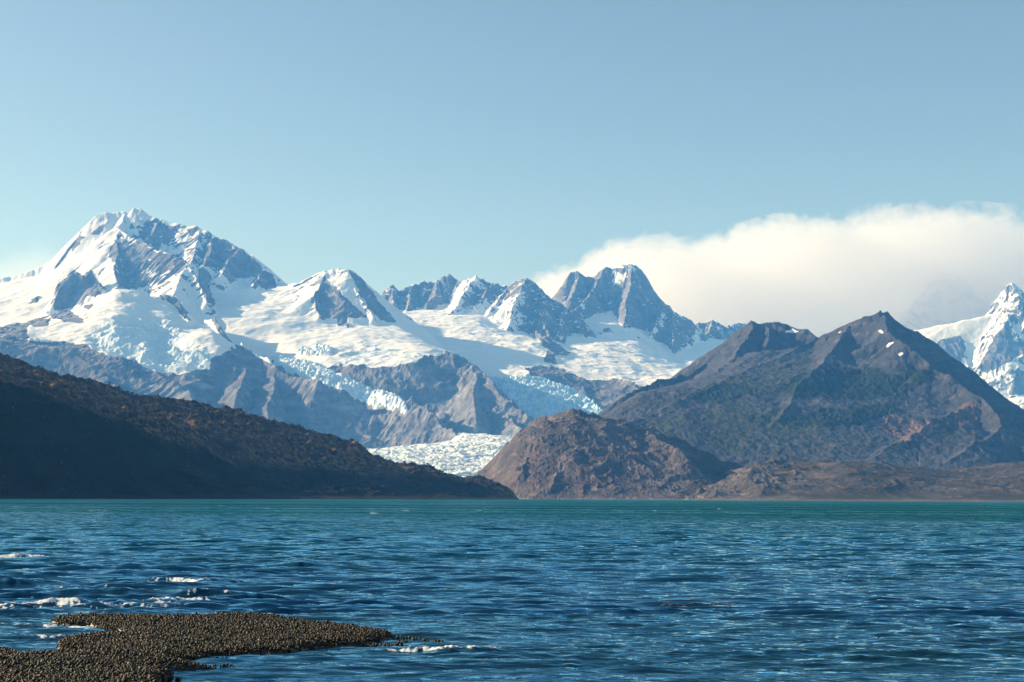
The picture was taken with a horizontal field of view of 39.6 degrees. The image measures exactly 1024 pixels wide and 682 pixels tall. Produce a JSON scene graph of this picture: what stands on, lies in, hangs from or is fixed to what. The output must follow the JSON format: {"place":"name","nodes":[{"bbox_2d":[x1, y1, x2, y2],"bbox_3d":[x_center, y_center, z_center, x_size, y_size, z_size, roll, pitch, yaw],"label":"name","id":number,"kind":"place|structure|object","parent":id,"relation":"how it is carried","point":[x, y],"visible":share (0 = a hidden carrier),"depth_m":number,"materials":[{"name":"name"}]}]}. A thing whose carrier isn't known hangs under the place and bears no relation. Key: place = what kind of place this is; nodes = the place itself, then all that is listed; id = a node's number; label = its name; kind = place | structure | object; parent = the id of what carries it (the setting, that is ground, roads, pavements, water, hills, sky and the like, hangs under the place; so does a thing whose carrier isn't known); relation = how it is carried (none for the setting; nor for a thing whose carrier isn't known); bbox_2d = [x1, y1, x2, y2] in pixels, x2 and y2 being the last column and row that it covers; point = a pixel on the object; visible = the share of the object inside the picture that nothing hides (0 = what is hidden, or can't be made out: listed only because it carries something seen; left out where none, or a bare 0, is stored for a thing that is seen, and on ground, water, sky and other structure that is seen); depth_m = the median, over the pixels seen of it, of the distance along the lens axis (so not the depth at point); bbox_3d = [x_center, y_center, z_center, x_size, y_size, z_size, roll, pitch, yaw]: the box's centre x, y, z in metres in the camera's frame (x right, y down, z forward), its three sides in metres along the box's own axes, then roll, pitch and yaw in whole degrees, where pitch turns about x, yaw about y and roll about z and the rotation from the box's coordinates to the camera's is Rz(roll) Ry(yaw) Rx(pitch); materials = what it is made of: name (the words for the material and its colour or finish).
{"place":"outdoors","nodes":[
{"label":"outdoors","id":0,"kind":"place"},
{"bbox_2d":[0,289,385,448],"bbox_3d":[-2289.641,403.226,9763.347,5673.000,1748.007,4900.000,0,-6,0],"label":"snowy shoulder","id":1,"kind":"object","parent":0,"point":[141,343],"visible":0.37,"depth_m":9262.76},
{"bbox_2d":[0,610,394,681],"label":"shell bank ground","id":2,"kind":"structure","parent":0,"point":[178,667],"depth_m":29.23,"materials":[{"name":"gravel"}]},
{"bbox_2d":[168,675,181,680],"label":"shell clump","id":3,"kind":"object","parent":2,"relation":"on","point":[176,678],"visible":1,"depth_m":25.02,"materials":[{"name":"brown stone"}]},
{"bbox_2d":[0,352,519,499],"bbox_3d":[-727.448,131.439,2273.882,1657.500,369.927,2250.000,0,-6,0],"label":"hill","id":4,"kind":"structure","parent":0,"point":[65,436],"depth_m":2062.62,"materials":[{"name":"black stone"}]},
{"bbox_2d":[0,208,533,447],"bbox_3d":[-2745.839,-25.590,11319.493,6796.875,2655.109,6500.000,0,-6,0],"label":"snowy peak","id":5,"kind":"structure","parent":0,"point":[349,334],"depth_m":10957.54,"materials":[{"name":"white snow"}]},
{"bbox_2d":[368,433,513,476],"bbox_3d":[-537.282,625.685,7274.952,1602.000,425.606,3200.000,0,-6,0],"label":"valley glacier","id":6,"kind":"object","parent":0,"point":[465,454],"visible":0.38,"depth_m":6779.94,"materials":[{"name":"white ice"}]},
{"bbox_2d":[0,499,1023,681],"bbox_3d":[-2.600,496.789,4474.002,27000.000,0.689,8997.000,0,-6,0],"label":"water","id":7,"kind":"structure","parent":0,"point":[548,590],"depth_m":53.90,"materials":[{"name":"blue liquid"}]},
{"bbox_2d":[370,642,390,646],"bbox_3d":[-2.841,6.616,30.882,0.454,0.132,0.610,0,-6,0],"label":"shell clump","id":8,"kind":"object","parent":7,"relation":"on","point":[385,644],"visible":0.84,"depth_m":30.86,"materials":[{"name":"brown stone"}]},
{"bbox_2d":[390,642,405,645],"bbox_3d":[-2.436,6.628,31.000,0.352,0.134,0.324,-3,-7,26],"label":"shell clump","id":9,"kind":"object","parent":7,"relation":"on","point":[399,644],"visible":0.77,"depth_m":31.02,"materials":[{"name":"black stone"}]},
{"bbox_2d":[660,602,738,605],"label":"kelp","id":10,"kind":"object","parent":7,"relation":"on","point":[682,604],"visible":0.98,"depth_m":42.50,"materials":[{"name":"brown"}]},
{"bbox_2d":[0,0,1023,336],"label":"sky","id":11,"kind":"structure","parent":0,"point":[812,165],"materials":[{"name":"blue"}]},
{"bbox_2d":[381,263,746,419],"bbox_3d":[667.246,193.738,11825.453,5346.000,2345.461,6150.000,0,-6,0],"label":"snowy range","id":12,"kind":"structure","parent":0,"point":[603,339],"depth_m":12367.04,"materials":[{"name":"white snow"}]},
{"bbox_2d":[474,409,743,499],"bbox_3d":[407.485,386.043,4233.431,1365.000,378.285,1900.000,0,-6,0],"label":"rocky hill","id":13,"kind":"structure","parent":0,"point":[579,454],"depth_m":3938.06,"materials":[{"name":"brown stone"}]},
{"bbox_2d":[598,310,1023,468],"bbox_3d":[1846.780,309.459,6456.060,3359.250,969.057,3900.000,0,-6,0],"label":"dark mountain","id":14,"kind":"structure","parent":0,"point":[886,387],"depth_m":5684.20,"materials":[{"name":"stone"}]},
{"bbox_2d":[678,458,1023,501],"bbox_3d":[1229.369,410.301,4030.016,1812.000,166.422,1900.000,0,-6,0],"label":"moor","id":15,"kind":"structure","parent":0,"point":[781,479],"depth_m":3586.51,"materials":[{"name":"brown soil"}]},
{"bbox_2d":[896,271,1023,398],"bbox_3d":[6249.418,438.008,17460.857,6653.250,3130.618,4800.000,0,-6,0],"label":"peak","id":16,"kind":"structure","parent":0,"point":[955,316],"depth_m":16395.62,"materials":[{"name":"white snow"}]},
{"bbox_2d":[1008,396,1023,408],"bbox_3d":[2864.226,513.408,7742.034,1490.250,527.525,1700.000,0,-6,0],"label":"side glacier","id":17,"kind":"object","parent":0,"point":[1018,400],"visible":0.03,"depth_m":7699.03,"materials":[{"name":"white ice"}]}
]}

